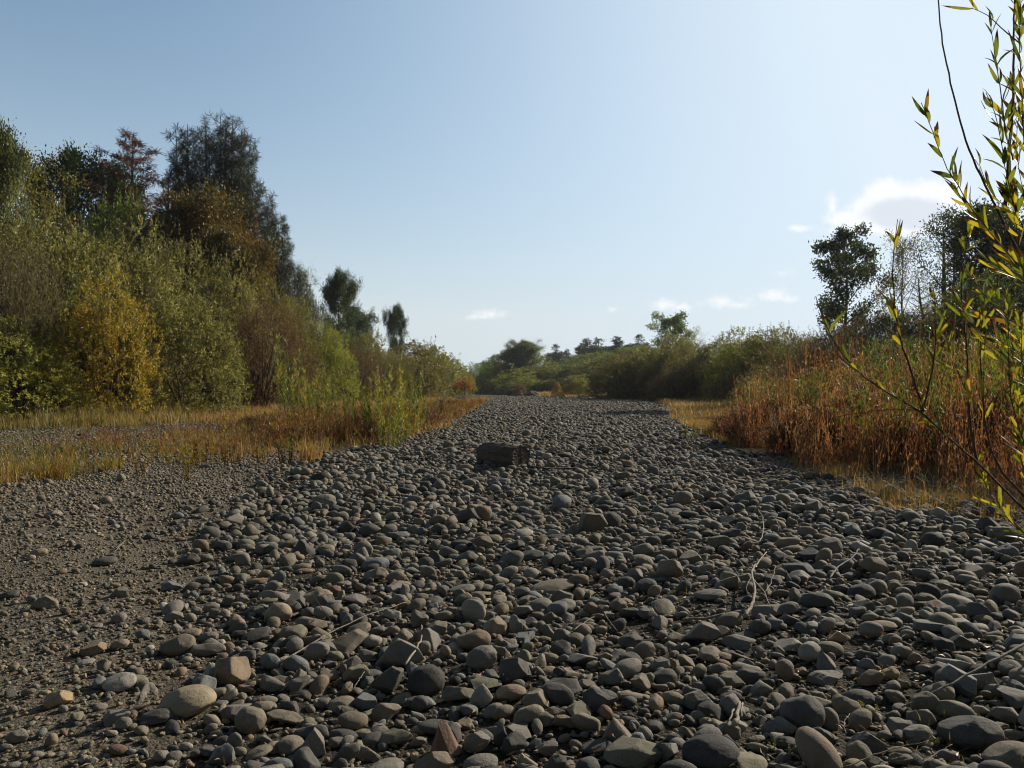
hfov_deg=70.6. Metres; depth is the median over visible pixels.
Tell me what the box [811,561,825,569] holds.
cobble
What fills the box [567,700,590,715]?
cobble
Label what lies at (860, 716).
cobble
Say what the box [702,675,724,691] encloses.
cobble
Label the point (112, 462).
grass tuft
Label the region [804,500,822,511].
cobble
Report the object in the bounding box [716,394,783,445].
weed bush
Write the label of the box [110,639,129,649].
cobble
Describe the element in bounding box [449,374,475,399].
shrub
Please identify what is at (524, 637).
cobble
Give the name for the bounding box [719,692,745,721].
cobble
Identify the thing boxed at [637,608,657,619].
cobble
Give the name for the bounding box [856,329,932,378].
willow shrub
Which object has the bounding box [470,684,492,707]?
cobble
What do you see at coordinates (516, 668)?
rock
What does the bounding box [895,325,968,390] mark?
weed bush
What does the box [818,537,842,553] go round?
cobble
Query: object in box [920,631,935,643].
cobble
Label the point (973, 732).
boulder
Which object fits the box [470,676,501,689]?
cobble
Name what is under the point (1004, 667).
cobble
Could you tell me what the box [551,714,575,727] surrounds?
cobble
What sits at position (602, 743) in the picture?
cobbles
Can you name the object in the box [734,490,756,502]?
cobble
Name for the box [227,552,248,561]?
cobble
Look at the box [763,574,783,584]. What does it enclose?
cobble
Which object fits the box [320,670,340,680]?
cobble
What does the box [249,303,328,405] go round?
willow shrub
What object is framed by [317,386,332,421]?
willow sapling
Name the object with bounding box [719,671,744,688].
cobble
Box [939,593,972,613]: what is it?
cobble
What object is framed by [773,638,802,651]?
cobble
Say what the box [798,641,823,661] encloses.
cobble
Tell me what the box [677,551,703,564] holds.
cobbles
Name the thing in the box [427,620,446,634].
cobble
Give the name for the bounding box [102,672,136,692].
cobble
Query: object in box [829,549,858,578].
stick
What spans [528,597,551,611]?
cobble
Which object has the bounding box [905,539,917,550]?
cobble
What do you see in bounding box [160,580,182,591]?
cobble
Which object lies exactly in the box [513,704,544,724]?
cobble
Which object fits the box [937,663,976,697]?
cobble
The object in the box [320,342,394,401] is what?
willow shrub
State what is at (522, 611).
cobble
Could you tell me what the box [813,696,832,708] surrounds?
cobble
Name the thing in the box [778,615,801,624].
cobble
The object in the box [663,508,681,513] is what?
cobble
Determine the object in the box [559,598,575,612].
cobble
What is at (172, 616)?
cobble
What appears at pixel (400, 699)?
cobble
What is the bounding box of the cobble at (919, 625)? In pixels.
[912,619,944,633]
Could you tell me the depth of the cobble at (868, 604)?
4.00 m
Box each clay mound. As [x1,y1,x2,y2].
[507,389,523,395]
[524,390,540,395]
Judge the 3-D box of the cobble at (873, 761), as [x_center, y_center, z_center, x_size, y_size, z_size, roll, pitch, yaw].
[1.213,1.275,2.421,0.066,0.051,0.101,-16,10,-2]
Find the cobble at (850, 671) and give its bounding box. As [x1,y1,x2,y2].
[843,667,865,677]
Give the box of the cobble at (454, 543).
[451,540,473,546]
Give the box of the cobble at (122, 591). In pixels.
[110,586,129,597]
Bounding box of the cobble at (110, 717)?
[103,709,130,726]
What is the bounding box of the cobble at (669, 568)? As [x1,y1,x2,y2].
[656,559,682,577]
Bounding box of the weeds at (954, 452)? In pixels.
[717,270,1023,501]
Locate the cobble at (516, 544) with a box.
[506,540,524,549]
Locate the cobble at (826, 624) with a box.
[817,617,835,632]
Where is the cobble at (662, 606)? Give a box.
[651,598,675,614]
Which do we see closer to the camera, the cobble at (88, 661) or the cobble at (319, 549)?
the cobble at (88, 661)
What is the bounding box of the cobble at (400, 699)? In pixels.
[390,692,410,706]
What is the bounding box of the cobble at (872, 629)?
[858,621,883,637]
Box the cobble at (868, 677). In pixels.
[857,669,884,685]
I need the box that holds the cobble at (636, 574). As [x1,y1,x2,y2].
[626,568,643,580]
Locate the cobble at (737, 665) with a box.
[732,661,761,670]
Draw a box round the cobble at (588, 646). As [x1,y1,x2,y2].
[581,635,595,655]
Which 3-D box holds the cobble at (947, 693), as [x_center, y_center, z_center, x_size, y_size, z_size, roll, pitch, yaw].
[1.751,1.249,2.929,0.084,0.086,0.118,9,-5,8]
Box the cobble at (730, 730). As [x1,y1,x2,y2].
[717,721,740,739]
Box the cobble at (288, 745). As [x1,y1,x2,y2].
[278,735,303,755]
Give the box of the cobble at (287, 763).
[264,758,293,767]
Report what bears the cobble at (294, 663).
on the ground at (158, 741)
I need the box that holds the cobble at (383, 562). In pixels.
[362,557,388,568]
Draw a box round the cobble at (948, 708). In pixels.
[934,700,975,718]
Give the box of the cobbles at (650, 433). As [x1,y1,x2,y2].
[0,395,1023,767]
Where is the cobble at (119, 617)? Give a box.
[110,612,126,622]
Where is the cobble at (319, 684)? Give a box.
[308,674,328,696]
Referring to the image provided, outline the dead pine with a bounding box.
[70,127,191,250]
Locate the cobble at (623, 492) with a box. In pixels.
[614,486,632,497]
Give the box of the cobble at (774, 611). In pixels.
[751,604,781,617]
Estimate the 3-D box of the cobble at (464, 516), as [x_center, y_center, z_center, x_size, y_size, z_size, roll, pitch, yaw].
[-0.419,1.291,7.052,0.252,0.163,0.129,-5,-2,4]
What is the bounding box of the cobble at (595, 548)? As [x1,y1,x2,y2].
[584,546,606,551]
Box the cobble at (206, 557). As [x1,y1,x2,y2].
[199,554,212,561]
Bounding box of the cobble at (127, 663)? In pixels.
[124,661,131,666]
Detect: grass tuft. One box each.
[0,451,26,483]
[23,454,66,478]
[47,453,80,479]
[94,449,128,469]
[293,432,330,462]
[438,418,463,427]
[780,453,821,465]
[807,464,865,477]
[825,472,898,490]
[848,472,920,503]
[866,493,918,509]
[870,484,935,507]
[891,477,984,506]
[913,489,1002,509]
[945,485,1019,506]
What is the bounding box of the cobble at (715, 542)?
[707,535,731,548]
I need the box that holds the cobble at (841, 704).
[831,693,861,716]
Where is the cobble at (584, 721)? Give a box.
[571,713,600,731]
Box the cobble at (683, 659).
[677,654,694,666]
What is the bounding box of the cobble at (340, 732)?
[327,728,357,741]
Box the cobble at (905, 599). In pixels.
[895,593,913,606]
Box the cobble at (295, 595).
[279,590,305,607]
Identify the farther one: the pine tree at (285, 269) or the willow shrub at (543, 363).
the willow shrub at (543, 363)
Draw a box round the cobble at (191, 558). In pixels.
[177,553,200,564]
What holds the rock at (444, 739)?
on the ground at (158, 741)
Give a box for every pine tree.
[153,107,290,283]
[155,165,180,264]
[234,182,318,342]
[545,344,567,363]
[564,349,574,363]
[574,338,591,361]
[577,337,612,354]
[602,336,630,351]
[628,333,652,348]
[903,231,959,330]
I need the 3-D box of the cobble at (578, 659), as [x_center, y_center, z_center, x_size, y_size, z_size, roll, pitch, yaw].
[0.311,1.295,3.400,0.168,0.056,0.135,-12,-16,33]
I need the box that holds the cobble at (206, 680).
[191,673,216,688]
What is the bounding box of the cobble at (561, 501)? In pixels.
[552,495,570,509]
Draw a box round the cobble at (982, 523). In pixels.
[976,517,999,529]
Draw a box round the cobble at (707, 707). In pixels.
[697,700,724,721]
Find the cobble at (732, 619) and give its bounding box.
[715,612,742,626]
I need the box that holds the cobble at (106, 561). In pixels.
[91,556,117,565]
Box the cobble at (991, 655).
[985,652,1001,664]
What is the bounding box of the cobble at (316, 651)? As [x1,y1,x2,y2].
[303,641,329,661]
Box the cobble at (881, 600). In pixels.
[877,598,885,604]
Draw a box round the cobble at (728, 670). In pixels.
[718,669,736,676]
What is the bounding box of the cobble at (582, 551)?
[574,547,592,556]
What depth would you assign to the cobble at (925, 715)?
2.75 m
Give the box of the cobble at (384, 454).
[379,452,390,457]
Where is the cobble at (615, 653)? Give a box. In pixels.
[611,649,624,658]
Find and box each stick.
[277,602,406,663]
[311,592,334,626]
[404,625,422,665]
[527,466,598,468]
[749,509,763,543]
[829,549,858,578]
[841,740,927,767]
[901,642,1023,707]
[921,744,951,764]
[951,533,1018,560]
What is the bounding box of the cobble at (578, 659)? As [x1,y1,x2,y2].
[565,653,597,664]
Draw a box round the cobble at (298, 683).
[287,675,310,691]
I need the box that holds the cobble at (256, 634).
[241,627,270,643]
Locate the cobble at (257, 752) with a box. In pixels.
[245,744,273,760]
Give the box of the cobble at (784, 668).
[775,659,794,680]
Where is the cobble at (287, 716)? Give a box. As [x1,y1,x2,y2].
[266,709,303,724]
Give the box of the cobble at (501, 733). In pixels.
[493,724,508,746]
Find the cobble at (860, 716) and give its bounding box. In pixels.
[848,708,871,730]
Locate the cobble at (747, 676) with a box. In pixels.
[737,667,765,683]
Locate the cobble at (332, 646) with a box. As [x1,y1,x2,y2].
[320,640,336,651]
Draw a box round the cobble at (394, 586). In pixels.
[386,580,404,593]
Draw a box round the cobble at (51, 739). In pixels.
[45,733,57,746]
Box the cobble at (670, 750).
[658,743,678,762]
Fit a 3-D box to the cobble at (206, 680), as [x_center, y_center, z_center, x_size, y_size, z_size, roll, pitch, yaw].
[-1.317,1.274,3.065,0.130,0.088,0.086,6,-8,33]
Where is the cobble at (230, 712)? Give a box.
[220,703,251,721]
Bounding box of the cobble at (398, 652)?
[375,638,423,667]
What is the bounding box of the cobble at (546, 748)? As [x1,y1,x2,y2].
[535,740,557,756]
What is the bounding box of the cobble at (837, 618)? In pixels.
[826,612,845,623]
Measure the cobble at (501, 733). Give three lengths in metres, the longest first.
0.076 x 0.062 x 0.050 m
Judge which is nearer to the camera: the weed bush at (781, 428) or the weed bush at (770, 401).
the weed bush at (781, 428)
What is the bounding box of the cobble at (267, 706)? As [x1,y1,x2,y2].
[250,701,276,713]
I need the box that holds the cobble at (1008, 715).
[989,707,1018,723]
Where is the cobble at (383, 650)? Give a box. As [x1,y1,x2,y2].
[379,646,387,656]
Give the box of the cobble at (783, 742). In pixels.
[775,736,795,749]
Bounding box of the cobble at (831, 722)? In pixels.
[821,707,839,730]
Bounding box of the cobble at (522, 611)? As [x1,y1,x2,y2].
[512,605,532,616]
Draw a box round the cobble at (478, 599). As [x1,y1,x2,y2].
[465,597,483,604]
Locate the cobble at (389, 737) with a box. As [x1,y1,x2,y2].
[377,728,410,746]
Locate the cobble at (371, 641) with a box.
[360,634,382,647]
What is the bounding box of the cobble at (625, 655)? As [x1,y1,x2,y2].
[619,651,642,662]
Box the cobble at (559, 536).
[547,534,564,539]
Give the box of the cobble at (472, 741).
[464,730,489,752]
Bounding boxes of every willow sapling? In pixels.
[273,345,308,415]
[275,333,317,417]
[289,359,331,417]
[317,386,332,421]
[322,368,348,420]
[342,389,366,424]
[351,371,390,442]
[360,351,407,425]
[372,363,413,443]
[375,408,406,446]
[390,370,427,436]
[393,419,408,441]
[409,372,427,424]
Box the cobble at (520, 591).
[513,587,529,596]
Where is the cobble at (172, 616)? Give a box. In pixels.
[161,611,183,621]
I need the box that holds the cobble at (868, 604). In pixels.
[853,599,875,611]
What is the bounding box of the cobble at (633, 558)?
[630,554,649,561]
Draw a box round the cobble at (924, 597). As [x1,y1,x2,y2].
[916,593,937,600]
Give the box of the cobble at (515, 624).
[509,614,522,632]
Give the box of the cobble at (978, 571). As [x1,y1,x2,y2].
[963,564,986,578]
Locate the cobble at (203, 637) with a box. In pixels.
[197,631,218,642]
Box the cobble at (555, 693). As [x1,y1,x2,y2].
[542,682,574,704]
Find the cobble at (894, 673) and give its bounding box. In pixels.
[881,668,899,678]
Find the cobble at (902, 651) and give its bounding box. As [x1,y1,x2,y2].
[890,645,912,658]
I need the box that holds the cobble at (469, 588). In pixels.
[448,584,474,592]
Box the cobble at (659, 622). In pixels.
[651,615,667,629]
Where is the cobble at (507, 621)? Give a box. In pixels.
[503,618,525,629]
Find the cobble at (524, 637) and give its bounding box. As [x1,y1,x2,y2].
[515,631,534,644]
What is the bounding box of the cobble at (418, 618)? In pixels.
[411,610,428,626]
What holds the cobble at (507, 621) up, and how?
on the ground at (158, 741)
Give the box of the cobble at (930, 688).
[920,684,937,696]
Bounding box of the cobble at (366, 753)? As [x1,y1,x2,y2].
[356,745,379,761]
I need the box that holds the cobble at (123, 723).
[115,717,131,730]
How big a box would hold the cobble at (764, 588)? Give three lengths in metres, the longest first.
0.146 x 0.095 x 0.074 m
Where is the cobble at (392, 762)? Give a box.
[369,757,403,767]
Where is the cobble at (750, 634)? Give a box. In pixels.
[735,631,754,637]
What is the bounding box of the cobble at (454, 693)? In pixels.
[442,686,474,701]
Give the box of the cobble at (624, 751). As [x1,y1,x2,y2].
[603,735,662,767]
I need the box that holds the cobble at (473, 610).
[461,599,485,621]
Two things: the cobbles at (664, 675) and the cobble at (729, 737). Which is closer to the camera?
the cobble at (729, 737)
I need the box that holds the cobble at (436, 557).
[428,550,444,563]
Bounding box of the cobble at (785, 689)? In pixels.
[778,682,793,698]
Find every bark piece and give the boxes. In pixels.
[137,682,158,703]
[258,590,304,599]
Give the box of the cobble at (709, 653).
[698,645,720,662]
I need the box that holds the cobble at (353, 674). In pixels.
[342,664,369,682]
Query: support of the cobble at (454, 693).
on the ground at (158, 741)
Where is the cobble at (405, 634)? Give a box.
[389,628,413,645]
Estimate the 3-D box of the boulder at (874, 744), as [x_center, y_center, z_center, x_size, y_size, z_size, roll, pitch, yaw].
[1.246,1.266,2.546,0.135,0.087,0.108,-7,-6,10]
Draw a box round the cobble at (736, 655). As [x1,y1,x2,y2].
[730,653,752,660]
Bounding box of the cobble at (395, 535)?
[390,531,411,538]
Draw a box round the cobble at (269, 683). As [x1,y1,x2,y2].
[260,674,284,691]
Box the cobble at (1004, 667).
[997,659,1021,674]
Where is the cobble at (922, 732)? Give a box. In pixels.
[902,724,932,740]
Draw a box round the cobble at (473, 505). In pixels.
[469,504,478,507]
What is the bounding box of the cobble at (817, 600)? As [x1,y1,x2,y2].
[798,592,834,608]
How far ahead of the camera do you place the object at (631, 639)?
3.66 m
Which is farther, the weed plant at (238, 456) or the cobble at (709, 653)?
the weed plant at (238, 456)
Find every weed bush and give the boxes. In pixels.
[224,411,283,428]
[247,411,295,430]
[276,406,333,432]
[404,402,447,424]
[410,399,465,418]
[431,396,474,409]
[702,399,747,433]
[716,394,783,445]
[725,370,772,416]
[738,381,795,429]
[747,364,807,407]
[753,396,816,456]
[764,362,835,429]
[792,391,872,462]
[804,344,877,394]
[808,358,895,446]
[833,336,937,398]
[847,382,943,466]
[881,346,959,431]
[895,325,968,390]
[904,374,996,460]
[928,328,1022,391]
[932,362,1023,463]
[959,329,1023,420]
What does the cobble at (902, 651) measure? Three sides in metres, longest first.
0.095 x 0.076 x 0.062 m
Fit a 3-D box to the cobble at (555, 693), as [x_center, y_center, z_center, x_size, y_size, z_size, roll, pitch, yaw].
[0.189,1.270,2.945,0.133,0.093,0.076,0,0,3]
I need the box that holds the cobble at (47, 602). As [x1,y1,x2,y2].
[30,595,58,609]
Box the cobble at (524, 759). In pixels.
[516,753,537,766]
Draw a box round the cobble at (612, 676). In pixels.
[598,668,623,684]
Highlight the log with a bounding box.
[476,441,529,466]
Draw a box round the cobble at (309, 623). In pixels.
[295,616,327,630]
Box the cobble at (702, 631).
[684,621,722,640]
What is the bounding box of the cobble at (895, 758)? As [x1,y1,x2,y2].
[887,752,912,765]
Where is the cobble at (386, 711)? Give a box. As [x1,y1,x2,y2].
[370,703,401,721]
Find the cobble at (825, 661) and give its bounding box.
[816,651,835,669]
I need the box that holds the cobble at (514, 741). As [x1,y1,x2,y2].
[502,731,525,755]
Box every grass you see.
[0,396,490,479]
[194,519,1023,767]
[538,388,1023,521]
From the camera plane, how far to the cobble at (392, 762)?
2.43 m
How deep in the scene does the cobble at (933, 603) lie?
4.08 m
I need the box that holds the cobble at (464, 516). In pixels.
[456,508,481,523]
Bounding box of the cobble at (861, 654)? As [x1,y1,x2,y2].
[856,649,878,660]
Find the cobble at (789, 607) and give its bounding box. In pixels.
[778,601,798,615]
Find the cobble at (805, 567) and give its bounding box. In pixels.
[782,563,815,576]
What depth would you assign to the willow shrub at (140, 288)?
40.66 m
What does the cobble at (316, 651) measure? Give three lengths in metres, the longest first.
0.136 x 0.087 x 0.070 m
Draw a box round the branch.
[714,551,775,617]
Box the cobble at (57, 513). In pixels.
[43,510,62,516]
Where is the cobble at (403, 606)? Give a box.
[398,599,410,609]
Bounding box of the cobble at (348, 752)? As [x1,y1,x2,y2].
[331,742,359,763]
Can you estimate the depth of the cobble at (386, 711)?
2.84 m
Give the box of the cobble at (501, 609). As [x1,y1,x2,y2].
[493,603,508,615]
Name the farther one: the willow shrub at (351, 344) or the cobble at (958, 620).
the willow shrub at (351, 344)
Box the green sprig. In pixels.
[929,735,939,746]
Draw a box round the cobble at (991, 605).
[983,599,998,612]
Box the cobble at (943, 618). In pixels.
[928,612,956,626]
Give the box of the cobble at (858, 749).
[846,740,871,762]
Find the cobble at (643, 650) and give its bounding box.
[632,641,654,659]
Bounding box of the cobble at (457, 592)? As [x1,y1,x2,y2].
[454,589,465,596]
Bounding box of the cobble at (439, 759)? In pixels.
[412,751,454,767]
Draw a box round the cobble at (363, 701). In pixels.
[352,692,377,709]
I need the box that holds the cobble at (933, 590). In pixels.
[915,583,941,599]
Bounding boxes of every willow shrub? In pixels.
[0,191,155,404]
[0,221,73,411]
[0,313,96,423]
[2,209,69,386]
[16,189,78,374]
[26,266,171,417]
[30,265,155,411]
[31,212,206,400]
[44,206,126,267]
[76,182,168,392]
[114,262,255,414]
[125,227,189,322]
[128,220,255,405]
[171,249,288,407]
[193,292,326,408]
[204,253,301,394]
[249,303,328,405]
[263,270,286,321]
[267,278,337,392]
[290,270,322,392]
[297,321,361,402]
[310,300,335,370]
[318,321,374,396]
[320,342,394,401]
[339,327,401,397]
[359,346,418,400]
[371,338,449,396]
[398,356,443,399]
[406,335,471,397]
[432,353,477,395]
[445,371,476,394]
[465,375,492,393]
[466,365,481,379]
[476,355,511,384]
[477,374,510,394]
[484,359,520,391]
[492,365,538,393]
[492,382,517,394]
[507,376,543,391]
[511,364,556,380]
[511,382,526,395]
[530,353,558,368]
[530,379,554,390]
[533,363,571,386]
[534,361,559,371]
[538,376,576,389]
[549,361,585,380]
[551,381,563,395]
[560,374,584,394]
[560,374,585,388]
[561,352,594,374]
[566,354,613,378]
[572,376,591,395]
[584,352,623,393]
[585,350,651,399]
[586,350,621,363]
[604,356,645,398]
[613,339,666,399]
[626,355,665,399]
[634,328,701,399]
[643,365,704,400]
[655,350,694,398]
[658,337,719,398]
[679,341,720,393]
[681,331,741,395]
[693,336,745,397]
[698,326,768,399]
[702,370,759,401]
[718,335,778,394]
[722,321,804,394]
[734,363,798,396]
[739,334,797,384]
[744,326,814,382]
[750,337,829,382]
[771,326,854,382]
[786,311,884,381]
[788,325,864,377]
[815,0,1023,539]
[822,302,923,378]
[852,303,934,370]
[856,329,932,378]
[881,292,995,364]
[898,337,977,374]
[908,265,1022,360]
[941,251,1023,347]
[955,328,1023,367]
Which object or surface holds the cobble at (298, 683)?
on the ground at (158, 741)
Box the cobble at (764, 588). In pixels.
[758,581,770,595]
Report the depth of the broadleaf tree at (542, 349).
179.23 m
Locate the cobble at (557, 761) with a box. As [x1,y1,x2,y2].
[543,754,566,767]
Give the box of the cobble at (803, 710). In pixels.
[779,695,824,730]
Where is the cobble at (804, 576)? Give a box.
[786,570,810,584]
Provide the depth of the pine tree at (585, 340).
268.62 m
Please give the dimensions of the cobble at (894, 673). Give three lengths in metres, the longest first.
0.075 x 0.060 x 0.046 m
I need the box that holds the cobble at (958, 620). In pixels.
[954,618,968,626]
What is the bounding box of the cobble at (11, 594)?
[0,590,19,599]
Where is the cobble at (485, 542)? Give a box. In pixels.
[471,536,493,548]
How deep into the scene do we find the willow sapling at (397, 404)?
17.30 m
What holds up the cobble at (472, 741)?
on the ground at (158, 741)
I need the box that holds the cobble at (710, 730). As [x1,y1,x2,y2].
[693,726,722,736]
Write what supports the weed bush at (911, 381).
on the ground at (158, 741)
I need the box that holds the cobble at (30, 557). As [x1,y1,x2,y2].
[26,555,35,559]
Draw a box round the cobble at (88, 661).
[74,658,95,666]
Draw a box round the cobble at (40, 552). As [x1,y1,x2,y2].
[29,548,48,556]
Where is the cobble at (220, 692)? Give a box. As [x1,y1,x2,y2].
[213,687,225,698]
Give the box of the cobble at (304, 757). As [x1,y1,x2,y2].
[292,746,320,767]
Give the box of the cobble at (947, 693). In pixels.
[931,681,954,699]
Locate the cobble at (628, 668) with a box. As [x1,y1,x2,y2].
[613,658,641,679]
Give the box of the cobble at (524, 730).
[507,723,531,738]
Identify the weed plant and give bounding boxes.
[134,455,146,476]
[181,455,191,480]
[191,429,211,461]
[220,437,232,461]
[228,444,240,463]
[255,439,265,462]
[276,432,295,463]
[682,418,696,440]
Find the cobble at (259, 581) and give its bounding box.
[246,578,274,584]
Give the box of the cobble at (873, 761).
[867,756,884,767]
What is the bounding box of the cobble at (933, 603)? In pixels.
[923,599,945,612]
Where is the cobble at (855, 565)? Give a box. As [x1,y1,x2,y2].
[847,555,858,567]
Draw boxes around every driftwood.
[683,609,745,620]
[728,701,743,726]
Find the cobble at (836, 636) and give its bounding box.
[828,630,847,641]
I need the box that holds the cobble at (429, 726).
[418,719,448,734]
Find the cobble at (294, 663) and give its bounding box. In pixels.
[283,654,308,671]
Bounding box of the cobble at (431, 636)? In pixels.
[418,628,440,650]
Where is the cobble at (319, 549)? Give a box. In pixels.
[316,544,334,552]
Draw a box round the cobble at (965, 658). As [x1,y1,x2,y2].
[955,655,975,664]
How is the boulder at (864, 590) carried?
on the ground at (158, 741)
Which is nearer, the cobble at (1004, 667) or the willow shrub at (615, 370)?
the cobble at (1004, 667)
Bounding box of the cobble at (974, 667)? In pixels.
[966,664,986,673]
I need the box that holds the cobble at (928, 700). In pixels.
[910,691,938,712]
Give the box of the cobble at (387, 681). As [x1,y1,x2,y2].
[369,665,403,693]
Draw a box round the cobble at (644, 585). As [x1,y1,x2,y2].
[635,578,656,592]
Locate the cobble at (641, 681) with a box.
[630,673,650,690]
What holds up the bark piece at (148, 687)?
on the ground at (158, 741)
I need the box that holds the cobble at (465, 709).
[459,704,477,715]
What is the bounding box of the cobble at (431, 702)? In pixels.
[426,696,435,708]
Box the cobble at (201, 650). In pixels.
[190,642,225,655]
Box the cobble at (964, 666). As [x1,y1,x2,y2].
[935,657,971,671]
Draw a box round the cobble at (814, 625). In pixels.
[804,621,818,629]
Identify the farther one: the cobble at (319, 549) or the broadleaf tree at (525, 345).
the broadleaf tree at (525, 345)
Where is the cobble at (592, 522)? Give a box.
[578,512,607,532]
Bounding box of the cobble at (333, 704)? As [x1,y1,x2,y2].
[327,696,354,712]
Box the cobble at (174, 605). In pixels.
[162,599,183,614]
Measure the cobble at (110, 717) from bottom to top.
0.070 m
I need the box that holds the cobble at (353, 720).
[337,711,367,730]
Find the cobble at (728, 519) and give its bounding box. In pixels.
[717,516,739,524]
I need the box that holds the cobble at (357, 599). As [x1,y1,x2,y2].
[342,593,368,604]
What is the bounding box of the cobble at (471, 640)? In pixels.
[456,629,490,650]
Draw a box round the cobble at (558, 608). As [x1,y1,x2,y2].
[545,601,567,616]
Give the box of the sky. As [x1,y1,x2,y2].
[0,0,1023,378]
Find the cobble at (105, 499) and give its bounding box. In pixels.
[100,496,112,503]
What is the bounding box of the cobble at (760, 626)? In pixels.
[749,619,770,633]
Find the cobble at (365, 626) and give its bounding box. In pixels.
[346,621,370,632]
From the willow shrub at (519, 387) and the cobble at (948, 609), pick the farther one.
the willow shrub at (519, 387)
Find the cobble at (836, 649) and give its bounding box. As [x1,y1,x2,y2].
[818,641,843,656]
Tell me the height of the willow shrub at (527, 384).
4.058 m
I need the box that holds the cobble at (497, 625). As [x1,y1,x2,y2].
[483,615,506,634]
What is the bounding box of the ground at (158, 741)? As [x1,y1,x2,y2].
[0,389,1023,767]
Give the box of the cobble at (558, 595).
[550,589,573,601]
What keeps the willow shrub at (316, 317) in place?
on the ground at (158, 741)
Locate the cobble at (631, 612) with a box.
[618,607,639,617]
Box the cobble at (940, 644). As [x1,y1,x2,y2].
[932,636,954,653]
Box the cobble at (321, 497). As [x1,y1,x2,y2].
[312,494,335,502]
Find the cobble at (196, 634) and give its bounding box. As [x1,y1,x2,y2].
[180,628,201,637]
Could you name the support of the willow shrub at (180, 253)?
on the ground at (158, 741)
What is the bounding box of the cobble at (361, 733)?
[355,729,370,737]
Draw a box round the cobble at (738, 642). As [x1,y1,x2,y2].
[721,634,755,650]
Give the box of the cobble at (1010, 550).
[994,544,1018,558]
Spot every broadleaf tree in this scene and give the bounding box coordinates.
[0,115,40,293]
[0,144,88,281]
[8,131,111,249]
[84,150,163,242]
[121,173,267,385]
[176,221,281,367]
[215,214,265,250]
[290,260,319,327]
[317,265,364,366]
[341,303,379,358]
[381,302,409,354]
[470,361,484,373]
[492,347,528,374]
[501,338,541,377]
[533,344,557,369]
[567,352,602,362]
[597,348,632,360]
[617,345,656,364]
[645,311,696,358]
[685,325,707,347]
[872,226,938,332]
[902,190,1023,333]
[952,220,1023,336]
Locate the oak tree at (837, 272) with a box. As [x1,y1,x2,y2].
[808,221,898,359]
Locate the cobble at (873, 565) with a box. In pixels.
[858,557,889,573]
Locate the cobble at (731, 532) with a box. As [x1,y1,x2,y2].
[720,528,740,537]
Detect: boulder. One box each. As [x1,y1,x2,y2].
[43,690,73,709]
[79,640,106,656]
[139,707,173,725]
[158,684,216,718]
[159,633,195,655]
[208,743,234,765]
[213,656,250,685]
[234,706,266,734]
[264,603,292,621]
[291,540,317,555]
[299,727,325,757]
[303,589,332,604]
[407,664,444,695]
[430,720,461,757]
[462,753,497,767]
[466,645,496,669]
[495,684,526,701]
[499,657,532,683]
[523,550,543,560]
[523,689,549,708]
[531,579,574,594]
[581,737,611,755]
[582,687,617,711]
[603,717,631,742]
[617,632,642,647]
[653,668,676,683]
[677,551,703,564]
[682,734,739,767]
[683,689,712,710]
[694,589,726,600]
[760,716,797,735]
[806,670,842,686]
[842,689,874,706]
[846,731,887,753]
[847,583,875,599]
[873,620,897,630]
[936,715,1004,750]
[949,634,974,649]
[980,740,1023,767]
[990,583,1020,603]
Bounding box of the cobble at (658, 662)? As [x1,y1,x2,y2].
[650,657,669,671]
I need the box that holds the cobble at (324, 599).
[313,593,334,605]
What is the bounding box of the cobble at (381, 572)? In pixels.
[362,567,388,580]
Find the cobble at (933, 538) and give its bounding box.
[920,532,945,545]
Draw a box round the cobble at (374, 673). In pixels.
[367,669,381,678]
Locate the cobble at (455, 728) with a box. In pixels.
[448,721,461,742]
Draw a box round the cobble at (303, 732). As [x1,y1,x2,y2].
[293,724,328,740]
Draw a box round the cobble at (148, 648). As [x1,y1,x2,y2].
[145,645,154,652]
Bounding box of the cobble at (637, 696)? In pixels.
[619,690,649,701]
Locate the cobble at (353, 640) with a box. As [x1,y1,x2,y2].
[331,628,368,652]
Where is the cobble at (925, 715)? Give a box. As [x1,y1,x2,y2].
[906,709,936,726]
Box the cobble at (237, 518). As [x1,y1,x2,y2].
[224,513,243,524]
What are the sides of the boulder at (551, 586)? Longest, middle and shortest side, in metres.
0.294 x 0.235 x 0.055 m
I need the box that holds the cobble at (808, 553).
[797,547,818,560]
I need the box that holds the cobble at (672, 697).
[660,691,684,706]
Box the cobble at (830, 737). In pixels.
[813,727,838,742]
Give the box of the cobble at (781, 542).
[775,537,800,547]
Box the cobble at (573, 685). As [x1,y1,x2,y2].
[543,678,581,693]
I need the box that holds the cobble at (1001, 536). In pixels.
[991,526,1017,540]
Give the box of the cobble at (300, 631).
[278,624,307,638]
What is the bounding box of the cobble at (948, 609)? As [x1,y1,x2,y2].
[939,605,955,613]
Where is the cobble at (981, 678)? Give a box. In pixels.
[970,672,997,688]
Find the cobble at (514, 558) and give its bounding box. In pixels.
[501,550,523,565]
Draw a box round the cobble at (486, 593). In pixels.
[470,591,490,595]
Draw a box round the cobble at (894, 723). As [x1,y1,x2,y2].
[886,717,906,732]
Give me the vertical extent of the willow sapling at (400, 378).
2.276 m
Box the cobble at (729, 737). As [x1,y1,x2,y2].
[723,734,739,747]

